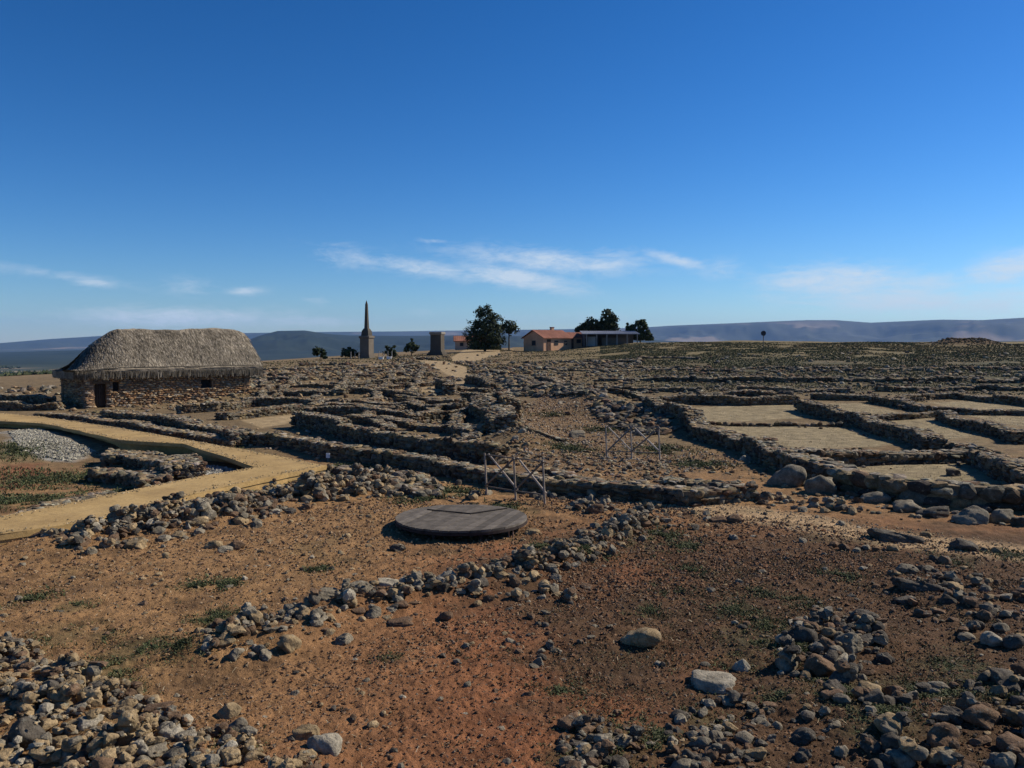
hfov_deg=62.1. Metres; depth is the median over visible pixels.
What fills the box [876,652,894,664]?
stone
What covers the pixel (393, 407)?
ruined wall
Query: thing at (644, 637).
boulder
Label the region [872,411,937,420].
ruined wall
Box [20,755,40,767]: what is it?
stone
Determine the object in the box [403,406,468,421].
ruined wall
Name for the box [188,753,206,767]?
stone
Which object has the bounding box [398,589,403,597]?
stone
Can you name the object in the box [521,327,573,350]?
brick house
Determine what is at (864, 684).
stone
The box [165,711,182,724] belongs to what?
stone
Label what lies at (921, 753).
stone
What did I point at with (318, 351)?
bush
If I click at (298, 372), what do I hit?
ruined wall
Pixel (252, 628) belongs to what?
stone
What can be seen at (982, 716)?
boulder
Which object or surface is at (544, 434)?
ruined wall
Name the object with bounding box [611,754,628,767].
stone
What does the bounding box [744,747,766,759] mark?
stone
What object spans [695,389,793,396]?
ruined wall
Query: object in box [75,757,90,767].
stone
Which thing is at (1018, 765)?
stone
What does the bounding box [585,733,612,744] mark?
stone
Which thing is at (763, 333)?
round sign
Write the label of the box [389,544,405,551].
stone
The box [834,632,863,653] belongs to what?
stone
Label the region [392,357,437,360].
ruined wall
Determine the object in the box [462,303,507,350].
tree
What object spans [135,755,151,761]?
stone
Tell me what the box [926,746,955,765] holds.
stone
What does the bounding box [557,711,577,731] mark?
stone
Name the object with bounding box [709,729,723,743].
stone
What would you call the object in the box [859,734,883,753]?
stone
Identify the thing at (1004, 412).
ruined wall
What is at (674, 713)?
stone
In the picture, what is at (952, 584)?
stone
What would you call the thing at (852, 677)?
stone
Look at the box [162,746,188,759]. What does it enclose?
stone
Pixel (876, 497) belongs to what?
boulder
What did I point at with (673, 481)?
ruined wall
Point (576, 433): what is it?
boulder
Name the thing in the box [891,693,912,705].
stone
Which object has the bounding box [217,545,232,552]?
stone
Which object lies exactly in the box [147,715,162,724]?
stone
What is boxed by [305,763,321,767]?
stone
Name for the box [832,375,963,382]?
ruined wall
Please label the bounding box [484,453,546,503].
crossed frame
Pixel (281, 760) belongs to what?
stone
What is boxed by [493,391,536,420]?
ruined wall
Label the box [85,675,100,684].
stone
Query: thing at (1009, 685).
stone
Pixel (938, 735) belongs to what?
stone
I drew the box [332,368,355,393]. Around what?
ruined wall
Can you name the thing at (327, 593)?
boulder
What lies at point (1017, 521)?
boulder
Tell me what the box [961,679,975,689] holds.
stone
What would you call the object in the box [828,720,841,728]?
stone
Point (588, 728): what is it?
stone
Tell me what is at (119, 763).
stone
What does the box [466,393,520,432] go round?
ruined wall
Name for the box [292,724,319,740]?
stone
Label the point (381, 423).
ruined wall
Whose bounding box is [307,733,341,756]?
stone
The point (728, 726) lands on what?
stone
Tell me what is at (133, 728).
stone
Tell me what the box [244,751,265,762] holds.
stone
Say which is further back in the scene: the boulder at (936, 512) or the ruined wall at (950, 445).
the ruined wall at (950, 445)
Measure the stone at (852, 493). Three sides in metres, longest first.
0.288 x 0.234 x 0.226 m
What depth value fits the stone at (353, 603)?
10.64 m
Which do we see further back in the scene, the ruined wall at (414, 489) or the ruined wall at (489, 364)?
the ruined wall at (489, 364)
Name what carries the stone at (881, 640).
on the ground at (64, 352)
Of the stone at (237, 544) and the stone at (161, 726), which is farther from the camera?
the stone at (237, 544)
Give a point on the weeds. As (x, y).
(456, 490)
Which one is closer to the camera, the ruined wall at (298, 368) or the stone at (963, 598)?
the stone at (963, 598)
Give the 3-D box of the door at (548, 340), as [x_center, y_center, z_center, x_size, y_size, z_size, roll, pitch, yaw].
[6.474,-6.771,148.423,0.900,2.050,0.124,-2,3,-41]
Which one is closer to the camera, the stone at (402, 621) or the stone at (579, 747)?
the stone at (579, 747)
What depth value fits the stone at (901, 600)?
11.15 m
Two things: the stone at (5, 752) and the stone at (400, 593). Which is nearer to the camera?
the stone at (5, 752)
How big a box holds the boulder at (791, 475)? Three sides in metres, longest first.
0.948 x 0.682 x 0.666 m
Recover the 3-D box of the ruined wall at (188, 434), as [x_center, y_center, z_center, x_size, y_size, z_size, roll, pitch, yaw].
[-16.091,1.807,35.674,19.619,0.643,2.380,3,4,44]
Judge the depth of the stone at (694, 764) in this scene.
6.74 m
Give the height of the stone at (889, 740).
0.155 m
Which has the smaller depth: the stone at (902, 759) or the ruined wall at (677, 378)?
the stone at (902, 759)
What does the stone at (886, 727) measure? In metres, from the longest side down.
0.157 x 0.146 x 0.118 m
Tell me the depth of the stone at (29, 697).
7.63 m
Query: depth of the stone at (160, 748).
6.77 m
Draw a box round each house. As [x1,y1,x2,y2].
[49,328,266,408]
[453,336,486,349]
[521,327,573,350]
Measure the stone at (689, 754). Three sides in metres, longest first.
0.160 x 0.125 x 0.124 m
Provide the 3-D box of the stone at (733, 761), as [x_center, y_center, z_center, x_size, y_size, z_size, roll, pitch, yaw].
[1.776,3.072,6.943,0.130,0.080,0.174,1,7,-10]
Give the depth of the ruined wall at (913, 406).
42.90 m
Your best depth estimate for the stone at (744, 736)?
7.30 m
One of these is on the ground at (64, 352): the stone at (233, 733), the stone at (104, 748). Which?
the stone at (233, 733)
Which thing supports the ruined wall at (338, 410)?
on the ground at (64, 352)
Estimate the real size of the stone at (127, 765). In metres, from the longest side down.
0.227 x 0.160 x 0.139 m
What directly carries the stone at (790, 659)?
on the ground at (64, 352)
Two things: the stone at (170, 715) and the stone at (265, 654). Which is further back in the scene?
the stone at (265, 654)
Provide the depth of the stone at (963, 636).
9.75 m
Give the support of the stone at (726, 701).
on the ground at (64, 352)
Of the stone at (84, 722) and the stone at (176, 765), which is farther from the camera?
the stone at (84, 722)
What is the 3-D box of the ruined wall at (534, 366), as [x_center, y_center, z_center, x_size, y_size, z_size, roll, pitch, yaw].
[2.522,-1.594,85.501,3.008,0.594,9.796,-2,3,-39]
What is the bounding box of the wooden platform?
[395,504,527,539]
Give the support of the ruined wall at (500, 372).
on the ground at (64, 352)
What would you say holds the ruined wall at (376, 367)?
on the ground at (64, 352)
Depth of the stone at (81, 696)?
7.79 m
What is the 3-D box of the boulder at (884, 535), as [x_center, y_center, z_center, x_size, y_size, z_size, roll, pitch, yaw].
[6.724,2.703,14.930,0.858,0.247,0.684,6,1,6]
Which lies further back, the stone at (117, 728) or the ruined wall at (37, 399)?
the ruined wall at (37, 399)
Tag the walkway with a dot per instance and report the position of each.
(36, 520)
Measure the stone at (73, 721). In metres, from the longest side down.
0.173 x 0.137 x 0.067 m
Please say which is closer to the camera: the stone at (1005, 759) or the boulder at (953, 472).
the stone at (1005, 759)
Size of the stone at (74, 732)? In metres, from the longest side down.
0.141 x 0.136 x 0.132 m
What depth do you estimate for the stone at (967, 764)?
6.58 m
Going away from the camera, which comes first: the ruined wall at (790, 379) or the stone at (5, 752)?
the stone at (5, 752)
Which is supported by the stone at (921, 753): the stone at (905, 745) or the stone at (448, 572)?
the stone at (905, 745)
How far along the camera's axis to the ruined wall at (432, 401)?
45.72 m
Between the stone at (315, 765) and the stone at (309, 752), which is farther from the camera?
the stone at (309, 752)
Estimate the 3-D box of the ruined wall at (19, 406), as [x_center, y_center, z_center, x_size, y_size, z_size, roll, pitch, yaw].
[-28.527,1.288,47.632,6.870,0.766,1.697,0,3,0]
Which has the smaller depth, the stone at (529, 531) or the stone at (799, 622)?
the stone at (799, 622)
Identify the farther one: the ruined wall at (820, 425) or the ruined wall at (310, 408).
the ruined wall at (310, 408)
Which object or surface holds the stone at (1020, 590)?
on the ground at (64, 352)
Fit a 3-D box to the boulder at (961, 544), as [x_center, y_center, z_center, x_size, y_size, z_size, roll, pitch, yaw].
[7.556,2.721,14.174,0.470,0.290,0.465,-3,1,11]
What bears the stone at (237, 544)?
on the ground at (64, 352)
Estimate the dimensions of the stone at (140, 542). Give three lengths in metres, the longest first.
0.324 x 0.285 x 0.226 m
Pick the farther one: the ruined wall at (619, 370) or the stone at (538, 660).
the ruined wall at (619, 370)
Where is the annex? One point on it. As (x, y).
(576, 341)
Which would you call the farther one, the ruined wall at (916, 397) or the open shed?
the open shed
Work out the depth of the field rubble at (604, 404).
53.24 m
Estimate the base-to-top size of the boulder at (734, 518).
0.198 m
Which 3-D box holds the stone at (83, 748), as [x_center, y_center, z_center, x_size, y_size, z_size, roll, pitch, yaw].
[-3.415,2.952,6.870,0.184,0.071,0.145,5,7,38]
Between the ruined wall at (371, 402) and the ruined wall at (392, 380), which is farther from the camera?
the ruined wall at (392, 380)
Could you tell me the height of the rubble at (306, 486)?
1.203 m
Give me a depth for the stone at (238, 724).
7.33 m
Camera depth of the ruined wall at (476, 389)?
55.52 m
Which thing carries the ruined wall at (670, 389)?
on the ground at (64, 352)
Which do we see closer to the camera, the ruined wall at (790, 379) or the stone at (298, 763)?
the stone at (298, 763)
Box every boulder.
[70,523,77,531]
[320,587,340,600]
[568,430,585,437]
[585,504,603,513]
[620,627,661,647]
[690,669,736,694]
[725,514,743,522]
[738,455,750,460]
[766,464,806,486]
[804,475,836,493]
[804,653,835,677]
[860,491,890,502]
[867,528,925,542]
[892,499,922,512]
[892,577,943,591]
[915,506,949,518]
[946,468,960,476]
[949,538,978,550]
[951,505,989,524]
[959,704,1001,730]
[989,509,1014,523]
[1009,517,1023,525]
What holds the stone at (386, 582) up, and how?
on the ground at (64, 352)
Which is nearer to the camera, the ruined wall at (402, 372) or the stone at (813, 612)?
the stone at (813, 612)
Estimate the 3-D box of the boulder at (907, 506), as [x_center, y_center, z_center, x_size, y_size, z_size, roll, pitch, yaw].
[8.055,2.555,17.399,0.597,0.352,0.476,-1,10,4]
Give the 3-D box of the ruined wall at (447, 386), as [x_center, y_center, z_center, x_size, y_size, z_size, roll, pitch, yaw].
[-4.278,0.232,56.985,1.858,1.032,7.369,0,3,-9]
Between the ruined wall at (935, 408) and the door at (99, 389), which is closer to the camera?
the ruined wall at (935, 408)
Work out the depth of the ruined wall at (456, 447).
27.52 m
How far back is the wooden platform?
15.53 m
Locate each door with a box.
[94,384,104,406]
[547,339,550,350]
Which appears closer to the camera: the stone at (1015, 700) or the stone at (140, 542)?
the stone at (1015, 700)
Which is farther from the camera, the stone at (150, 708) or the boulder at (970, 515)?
the boulder at (970, 515)
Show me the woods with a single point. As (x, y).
(17, 373)
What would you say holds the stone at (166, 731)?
on the ground at (64, 352)
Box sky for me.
[0,0,1023,342]
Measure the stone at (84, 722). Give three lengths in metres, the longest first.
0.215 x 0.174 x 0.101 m
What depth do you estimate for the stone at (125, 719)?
6.93 m
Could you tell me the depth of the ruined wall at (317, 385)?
57.72 m
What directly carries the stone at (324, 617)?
on the ground at (64, 352)
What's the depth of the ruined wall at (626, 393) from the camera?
46.93 m
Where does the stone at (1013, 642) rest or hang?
on the ground at (64, 352)
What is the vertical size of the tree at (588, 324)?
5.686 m
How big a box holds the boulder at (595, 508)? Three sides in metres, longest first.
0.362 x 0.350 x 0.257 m
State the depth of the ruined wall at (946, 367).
72.85 m
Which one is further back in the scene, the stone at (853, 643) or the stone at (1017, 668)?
the stone at (853, 643)
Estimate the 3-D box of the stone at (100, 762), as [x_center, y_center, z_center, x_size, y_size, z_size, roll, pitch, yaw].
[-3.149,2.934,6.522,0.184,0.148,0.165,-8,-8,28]
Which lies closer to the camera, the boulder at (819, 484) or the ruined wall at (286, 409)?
the boulder at (819, 484)
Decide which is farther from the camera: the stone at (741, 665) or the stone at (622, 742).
the stone at (741, 665)
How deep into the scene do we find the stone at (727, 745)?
7.03 m
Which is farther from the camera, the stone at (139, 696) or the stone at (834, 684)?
the stone at (834, 684)
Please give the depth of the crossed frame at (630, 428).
25.51 m
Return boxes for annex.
[566,332,589,348]
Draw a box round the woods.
[0,365,61,375]
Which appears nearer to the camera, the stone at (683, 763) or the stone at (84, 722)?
the stone at (683, 763)
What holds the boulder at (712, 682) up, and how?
on the ground at (64, 352)
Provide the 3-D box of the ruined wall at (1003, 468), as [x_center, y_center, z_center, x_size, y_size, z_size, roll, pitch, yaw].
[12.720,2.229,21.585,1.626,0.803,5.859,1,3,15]
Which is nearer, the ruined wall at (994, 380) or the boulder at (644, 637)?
the boulder at (644, 637)
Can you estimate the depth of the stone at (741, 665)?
8.93 m
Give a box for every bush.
[312,346,327,358]
[340,347,359,356]
[382,345,397,355]
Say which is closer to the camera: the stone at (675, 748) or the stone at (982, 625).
the stone at (675, 748)
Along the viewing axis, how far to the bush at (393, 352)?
129.52 m
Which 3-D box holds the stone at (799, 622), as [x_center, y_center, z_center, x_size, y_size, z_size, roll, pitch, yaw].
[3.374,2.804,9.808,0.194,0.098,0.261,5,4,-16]
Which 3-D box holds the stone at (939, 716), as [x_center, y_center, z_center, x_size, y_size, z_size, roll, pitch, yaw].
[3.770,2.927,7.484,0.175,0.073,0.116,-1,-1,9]
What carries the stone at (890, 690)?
on the ground at (64, 352)
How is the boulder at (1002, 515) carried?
on the ground at (64, 352)
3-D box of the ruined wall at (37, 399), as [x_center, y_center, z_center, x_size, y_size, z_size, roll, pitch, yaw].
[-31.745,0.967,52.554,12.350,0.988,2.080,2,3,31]
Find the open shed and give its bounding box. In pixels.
[580,331,639,346]
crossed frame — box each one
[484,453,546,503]
[605,425,660,459]
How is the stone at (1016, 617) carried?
on the ground at (64, 352)
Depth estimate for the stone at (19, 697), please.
7.73 m
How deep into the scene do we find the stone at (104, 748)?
6.78 m
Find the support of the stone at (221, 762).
on the ground at (64, 352)
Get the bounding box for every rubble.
[0,337,1023,524]
[0,446,1023,767]
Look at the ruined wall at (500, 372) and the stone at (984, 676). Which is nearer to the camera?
the stone at (984, 676)
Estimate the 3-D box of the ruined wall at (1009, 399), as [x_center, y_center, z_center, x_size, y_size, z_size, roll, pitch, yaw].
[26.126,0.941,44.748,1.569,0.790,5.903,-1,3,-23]
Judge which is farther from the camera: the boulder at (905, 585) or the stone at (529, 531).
the stone at (529, 531)
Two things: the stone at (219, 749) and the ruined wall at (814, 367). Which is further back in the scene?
the ruined wall at (814, 367)
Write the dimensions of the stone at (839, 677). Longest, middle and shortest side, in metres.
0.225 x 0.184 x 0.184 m
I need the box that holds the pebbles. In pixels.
[0,390,1023,767]
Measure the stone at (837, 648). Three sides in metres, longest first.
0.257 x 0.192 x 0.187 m
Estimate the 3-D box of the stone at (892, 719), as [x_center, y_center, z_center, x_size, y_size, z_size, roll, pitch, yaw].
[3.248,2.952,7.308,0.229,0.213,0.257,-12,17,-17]
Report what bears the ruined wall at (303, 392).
on the ground at (64, 352)
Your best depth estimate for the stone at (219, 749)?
6.71 m
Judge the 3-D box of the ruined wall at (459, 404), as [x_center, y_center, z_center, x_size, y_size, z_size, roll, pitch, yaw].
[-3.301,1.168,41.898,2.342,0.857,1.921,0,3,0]
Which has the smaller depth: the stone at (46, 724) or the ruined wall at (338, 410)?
the stone at (46, 724)
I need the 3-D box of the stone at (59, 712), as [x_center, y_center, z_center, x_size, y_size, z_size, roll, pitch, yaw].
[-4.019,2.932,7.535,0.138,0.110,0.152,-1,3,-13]
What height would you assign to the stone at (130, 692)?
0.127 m
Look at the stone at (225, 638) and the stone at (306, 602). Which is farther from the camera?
the stone at (306, 602)
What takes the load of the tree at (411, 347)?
on the ground at (64, 352)
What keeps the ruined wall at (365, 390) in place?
on the ground at (64, 352)
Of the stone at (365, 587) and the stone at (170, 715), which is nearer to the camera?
the stone at (170, 715)
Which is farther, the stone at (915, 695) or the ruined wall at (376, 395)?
the ruined wall at (376, 395)
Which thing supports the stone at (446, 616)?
on the ground at (64, 352)
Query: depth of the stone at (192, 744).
6.80 m
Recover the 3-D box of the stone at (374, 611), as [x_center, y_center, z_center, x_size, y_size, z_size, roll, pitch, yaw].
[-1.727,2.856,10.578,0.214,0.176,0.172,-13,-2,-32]
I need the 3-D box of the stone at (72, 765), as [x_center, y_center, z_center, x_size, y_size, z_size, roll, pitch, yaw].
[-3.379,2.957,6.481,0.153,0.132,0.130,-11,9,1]
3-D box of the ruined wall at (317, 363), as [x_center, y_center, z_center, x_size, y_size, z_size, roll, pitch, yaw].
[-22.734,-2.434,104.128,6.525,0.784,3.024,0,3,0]
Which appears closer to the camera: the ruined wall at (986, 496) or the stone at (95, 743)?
the stone at (95, 743)
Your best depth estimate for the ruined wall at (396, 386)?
59.24 m
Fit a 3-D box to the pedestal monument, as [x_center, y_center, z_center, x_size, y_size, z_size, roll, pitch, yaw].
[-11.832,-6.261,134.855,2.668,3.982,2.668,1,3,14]
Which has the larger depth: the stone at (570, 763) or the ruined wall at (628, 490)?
the ruined wall at (628, 490)
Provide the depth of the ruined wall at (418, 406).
42.59 m
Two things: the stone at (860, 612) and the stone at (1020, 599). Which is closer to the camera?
the stone at (860, 612)
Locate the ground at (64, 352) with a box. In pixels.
[0,318,1023,767]
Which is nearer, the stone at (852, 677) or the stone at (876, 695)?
the stone at (876, 695)
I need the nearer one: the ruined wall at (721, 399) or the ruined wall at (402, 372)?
the ruined wall at (721, 399)
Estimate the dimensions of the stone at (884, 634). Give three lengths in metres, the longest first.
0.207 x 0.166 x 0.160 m
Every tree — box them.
[403,338,419,355]
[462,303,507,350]
[498,320,519,349]
[578,316,600,331]
[596,309,620,330]
[625,319,654,342]
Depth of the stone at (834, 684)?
8.13 m
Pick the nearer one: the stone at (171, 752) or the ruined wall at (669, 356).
the stone at (171, 752)
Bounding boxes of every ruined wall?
[0,393,56,403]
[0,401,65,410]
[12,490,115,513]
[33,412,249,446]
[84,467,173,488]
[99,408,254,446]
[100,448,215,480]
[175,396,257,413]
[214,403,304,419]
[243,431,769,506]
[253,376,275,396]
[253,396,348,406]
[255,371,328,375]
[256,375,332,380]
[258,383,333,388]
[263,366,346,370]
[267,388,351,396]
[272,373,304,396]
[289,411,509,464]
[298,361,351,365]
[304,393,324,411]
[308,401,406,410]
[317,405,413,417]
[326,464,437,487]
[329,376,427,385]
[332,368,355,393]
[341,413,433,427]
[343,369,407,377]
[348,383,404,388]
[348,385,425,396]
[348,399,425,406]
[356,363,421,370]
[361,409,397,431]
[364,373,395,402]
[370,471,442,497]
[388,371,432,375]
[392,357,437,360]
[393,394,449,402]
[395,381,434,386]
[402,365,430,392]
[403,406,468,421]
[405,420,485,435]
[406,399,440,411]
[424,398,466,404]
[424,400,468,410]
[434,378,456,394]
[442,410,490,440]
[457,385,493,392]
[460,392,492,400]
[464,374,496,389]
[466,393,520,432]
[467,369,507,374]
[473,362,501,366]
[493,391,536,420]
[496,374,541,380]
[497,365,563,369]
[519,424,570,442]
[534,374,583,385]
[537,467,598,478]
[557,359,644,361]
[564,367,742,371]
[588,384,703,391]
[598,375,719,382]
[604,386,659,400]
[637,355,701,359]
[641,396,857,479]
[657,476,744,498]
[659,393,799,405]
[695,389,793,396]
[708,421,850,428]
[718,375,843,382]
[732,365,851,369]
[737,384,854,392]
[790,445,978,468]
[793,398,947,450]
[810,392,878,401]
[817,461,1023,512]
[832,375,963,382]
[865,395,932,412]
[867,365,1023,369]
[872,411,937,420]
[873,384,1023,391]
[896,391,964,401]
[897,404,965,412]
[933,409,1023,443]
[945,442,977,449]
[955,392,1023,405]
[956,445,1023,484]
[959,407,1023,415]
[970,377,1023,383]
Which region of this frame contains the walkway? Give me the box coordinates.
[0,413,326,544]
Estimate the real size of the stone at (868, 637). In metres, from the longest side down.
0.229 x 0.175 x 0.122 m
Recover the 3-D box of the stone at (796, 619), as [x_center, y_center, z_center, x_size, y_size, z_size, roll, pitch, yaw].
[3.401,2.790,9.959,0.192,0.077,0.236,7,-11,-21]
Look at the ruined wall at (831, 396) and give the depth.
46.77 m
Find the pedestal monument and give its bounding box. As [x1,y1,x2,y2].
[427,332,447,355]
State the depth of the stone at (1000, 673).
8.26 m
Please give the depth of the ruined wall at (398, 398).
47.39 m
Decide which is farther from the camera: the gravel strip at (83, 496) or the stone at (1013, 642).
the gravel strip at (83, 496)
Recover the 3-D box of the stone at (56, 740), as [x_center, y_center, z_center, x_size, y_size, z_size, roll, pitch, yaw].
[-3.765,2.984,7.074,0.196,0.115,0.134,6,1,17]
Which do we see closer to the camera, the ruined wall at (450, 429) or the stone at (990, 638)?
the stone at (990, 638)
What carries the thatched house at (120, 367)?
on the ground at (64, 352)
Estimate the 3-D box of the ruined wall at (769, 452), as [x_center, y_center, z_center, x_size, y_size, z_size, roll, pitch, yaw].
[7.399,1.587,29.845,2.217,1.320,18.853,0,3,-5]
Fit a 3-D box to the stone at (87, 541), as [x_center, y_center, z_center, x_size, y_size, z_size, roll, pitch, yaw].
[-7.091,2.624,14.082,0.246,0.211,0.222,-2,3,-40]
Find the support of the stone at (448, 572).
on the ground at (64, 352)
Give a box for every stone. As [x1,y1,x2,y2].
[0,655,12,663]
[0,746,13,761]
[7,716,45,749]
[7,747,23,763]
[9,700,36,709]
[11,678,30,689]
[16,690,35,701]
[17,702,36,713]
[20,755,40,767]
[21,691,39,704]
[28,747,55,761]
[33,739,49,748]
[39,747,60,765]
[40,718,57,730]
[49,710,63,717]
[50,690,59,699]
[50,735,67,746]
[53,701,72,710]
[53,749,73,764]
[59,678,76,685]
[61,761,77,767]
[62,727,78,735]
[64,707,76,715]
[66,719,78,726]
[72,674,85,685]
[75,537,91,546]
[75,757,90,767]
[76,692,86,701]
[77,714,103,730]
[79,741,90,755]
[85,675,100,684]
[86,736,110,752]
[91,756,114,767]
[97,730,113,736]
[102,733,118,745]
[102,740,116,750]
[112,723,128,732]
[112,757,123,767]
[114,698,137,708]
[116,731,135,745]
[117,709,138,726]
[118,762,133,767]
[119,688,137,699]
[124,536,146,548]
[126,721,140,734]
[128,736,142,745]
[132,685,142,694]
[132,739,148,755]
[132,759,147,767]
[134,695,143,702]
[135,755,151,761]
[139,694,160,704]
[140,723,152,736]
[144,701,173,712]
[144,741,167,759]
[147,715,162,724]
[156,721,170,732]
[158,721,184,740]
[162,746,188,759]
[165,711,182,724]
[168,763,184,767]
[174,730,196,741]
[176,758,186,766]
[184,735,203,751]
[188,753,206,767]
[204,540,222,548]
[204,756,223,766]
[216,702,241,719]
[216,745,225,755]
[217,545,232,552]
[218,632,235,646]
[220,727,237,737]
[220,746,240,765]
[227,540,245,549]
[228,647,244,660]
[228,717,247,731]
[236,734,248,744]
[242,740,256,752]
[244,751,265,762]
[247,625,255,632]
[259,649,272,660]
[267,755,283,767]
[277,634,301,653]
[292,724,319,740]
[293,758,302,767]
[299,749,316,759]
[303,599,312,605]
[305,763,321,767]
[307,612,327,621]
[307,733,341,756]
[308,594,320,604]
[334,633,353,645]
[341,598,357,607]
[350,580,373,593]
[365,605,380,618]
[375,578,398,586]
[387,616,413,626]
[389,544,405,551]
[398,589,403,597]
[436,582,450,592]
[437,570,455,576]
[437,611,452,620]
[524,528,539,534]
[532,657,543,665]
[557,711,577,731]
[565,760,580,767]
[570,759,585,767]
[575,723,595,736]
[575,742,588,754]
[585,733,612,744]
[592,742,608,759]
[593,755,611,765]
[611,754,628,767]
[612,734,632,748]
[666,741,679,753]
[670,709,688,719]
[670,758,691,767]
[681,749,700,760]
[688,736,711,748]
[690,759,700,767]
[697,753,711,762]
[704,746,718,761]
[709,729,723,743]
[710,516,727,522]
[718,695,735,706]
[718,741,735,756]
[720,753,740,763]
[722,721,737,731]
[732,659,750,671]
[734,730,754,743]
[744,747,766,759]
[775,658,797,672]
[777,647,795,664]
[788,617,802,625]
[788,626,817,642]
[790,727,816,745]
[791,618,804,624]
[793,621,804,626]
[810,607,830,618]
[819,637,835,652]
[819,689,842,699]
[823,650,838,663]
[823,679,847,694]
[828,671,849,684]
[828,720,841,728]
[829,645,844,653]
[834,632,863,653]
[834,745,848,757]
[837,653,849,662]
[843,665,857,681]
[845,491,857,496]
[849,609,874,616]
[857,680,881,691]
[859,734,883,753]
[860,633,874,645]
[860,688,884,704]
[868,758,891,767]
[871,630,888,641]
[873,634,887,645]
[873,712,902,735]
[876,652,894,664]
[880,721,897,734]
[880,732,900,751]
[883,685,905,695]
[884,749,915,767]
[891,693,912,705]
[893,595,916,604]
[898,736,917,751]
[898,745,928,760]
[907,690,918,699]
[918,688,929,692]
[926,722,959,749]
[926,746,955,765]
[927,681,949,689]
[930,712,949,720]
[937,749,957,764]
[938,581,963,589]
[939,705,963,725]
[955,697,972,710]
[957,632,975,640]
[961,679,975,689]
[961,760,978,767]
[962,595,978,606]
[963,620,985,630]
[977,671,990,680]
[980,631,1002,646]
[989,667,1023,686]
[989,751,1016,767]
[993,622,1009,632]
[996,731,1023,752]
[997,678,1020,694]
[998,705,1022,726]
[1001,609,1023,620]
[1002,634,1023,649]
[1009,695,1023,706]
[1010,662,1023,676]
[1015,587,1023,593]
[1015,763,1023,767]
[1017,594,1023,602]
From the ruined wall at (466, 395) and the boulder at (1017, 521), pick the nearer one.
the boulder at (1017, 521)
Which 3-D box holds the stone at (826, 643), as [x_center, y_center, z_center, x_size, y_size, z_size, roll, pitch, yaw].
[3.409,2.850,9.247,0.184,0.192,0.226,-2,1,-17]
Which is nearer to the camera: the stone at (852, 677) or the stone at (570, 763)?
the stone at (570, 763)
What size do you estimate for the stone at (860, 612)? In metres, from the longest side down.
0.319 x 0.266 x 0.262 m
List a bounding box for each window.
[113,382,117,390]
[201,379,210,387]
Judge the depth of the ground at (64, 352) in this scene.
11.59 m
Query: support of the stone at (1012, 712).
on the ground at (64, 352)
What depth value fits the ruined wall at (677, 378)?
61.32 m
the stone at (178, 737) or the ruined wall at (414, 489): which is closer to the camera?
the stone at (178, 737)
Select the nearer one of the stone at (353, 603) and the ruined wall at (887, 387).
the stone at (353, 603)
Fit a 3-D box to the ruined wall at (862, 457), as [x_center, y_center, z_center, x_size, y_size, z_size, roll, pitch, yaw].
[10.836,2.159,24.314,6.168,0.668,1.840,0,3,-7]
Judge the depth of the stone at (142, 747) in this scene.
6.74 m
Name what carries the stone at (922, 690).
on the ground at (64, 352)
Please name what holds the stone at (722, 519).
on the ground at (64, 352)
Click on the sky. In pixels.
(245, 166)
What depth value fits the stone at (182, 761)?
6.52 m
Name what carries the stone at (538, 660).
on the ground at (64, 352)
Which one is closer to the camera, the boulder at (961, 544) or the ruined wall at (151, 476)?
the boulder at (961, 544)
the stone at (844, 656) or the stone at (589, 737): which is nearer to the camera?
the stone at (589, 737)
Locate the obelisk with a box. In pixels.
[358,300,375,357]
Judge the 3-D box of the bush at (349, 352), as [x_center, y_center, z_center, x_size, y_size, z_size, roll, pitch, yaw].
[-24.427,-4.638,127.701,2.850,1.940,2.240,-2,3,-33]
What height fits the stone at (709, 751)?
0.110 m
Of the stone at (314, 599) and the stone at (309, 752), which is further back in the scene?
the stone at (314, 599)
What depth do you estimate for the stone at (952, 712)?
7.45 m
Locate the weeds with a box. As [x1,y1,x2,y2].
[0,408,1023,767]
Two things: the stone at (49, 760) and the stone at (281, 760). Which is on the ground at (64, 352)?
the stone at (49, 760)
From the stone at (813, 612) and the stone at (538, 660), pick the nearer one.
the stone at (538, 660)
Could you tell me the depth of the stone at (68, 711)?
7.51 m
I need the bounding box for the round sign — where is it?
[761,331,765,347]
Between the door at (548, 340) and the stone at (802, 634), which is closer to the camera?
the stone at (802, 634)
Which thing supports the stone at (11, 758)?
on the ground at (64, 352)
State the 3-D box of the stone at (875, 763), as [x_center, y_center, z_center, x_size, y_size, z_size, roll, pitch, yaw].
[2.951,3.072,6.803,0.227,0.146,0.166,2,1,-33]
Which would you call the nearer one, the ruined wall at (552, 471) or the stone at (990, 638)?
the stone at (990, 638)
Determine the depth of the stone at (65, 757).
6.76 m
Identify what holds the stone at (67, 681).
on the ground at (64, 352)
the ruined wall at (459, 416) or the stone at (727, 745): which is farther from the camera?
the ruined wall at (459, 416)
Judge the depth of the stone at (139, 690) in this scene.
8.09 m
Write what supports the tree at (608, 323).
on the ground at (64, 352)
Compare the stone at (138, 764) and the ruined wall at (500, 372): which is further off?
the ruined wall at (500, 372)
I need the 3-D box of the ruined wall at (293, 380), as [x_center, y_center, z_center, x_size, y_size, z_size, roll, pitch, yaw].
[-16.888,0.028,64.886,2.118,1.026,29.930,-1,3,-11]
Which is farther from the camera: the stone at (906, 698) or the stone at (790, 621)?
the stone at (790, 621)
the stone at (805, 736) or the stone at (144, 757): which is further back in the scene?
the stone at (805, 736)
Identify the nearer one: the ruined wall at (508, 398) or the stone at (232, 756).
the stone at (232, 756)
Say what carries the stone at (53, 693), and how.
on the stone
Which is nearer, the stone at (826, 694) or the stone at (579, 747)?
the stone at (579, 747)
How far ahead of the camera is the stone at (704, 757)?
6.88 m

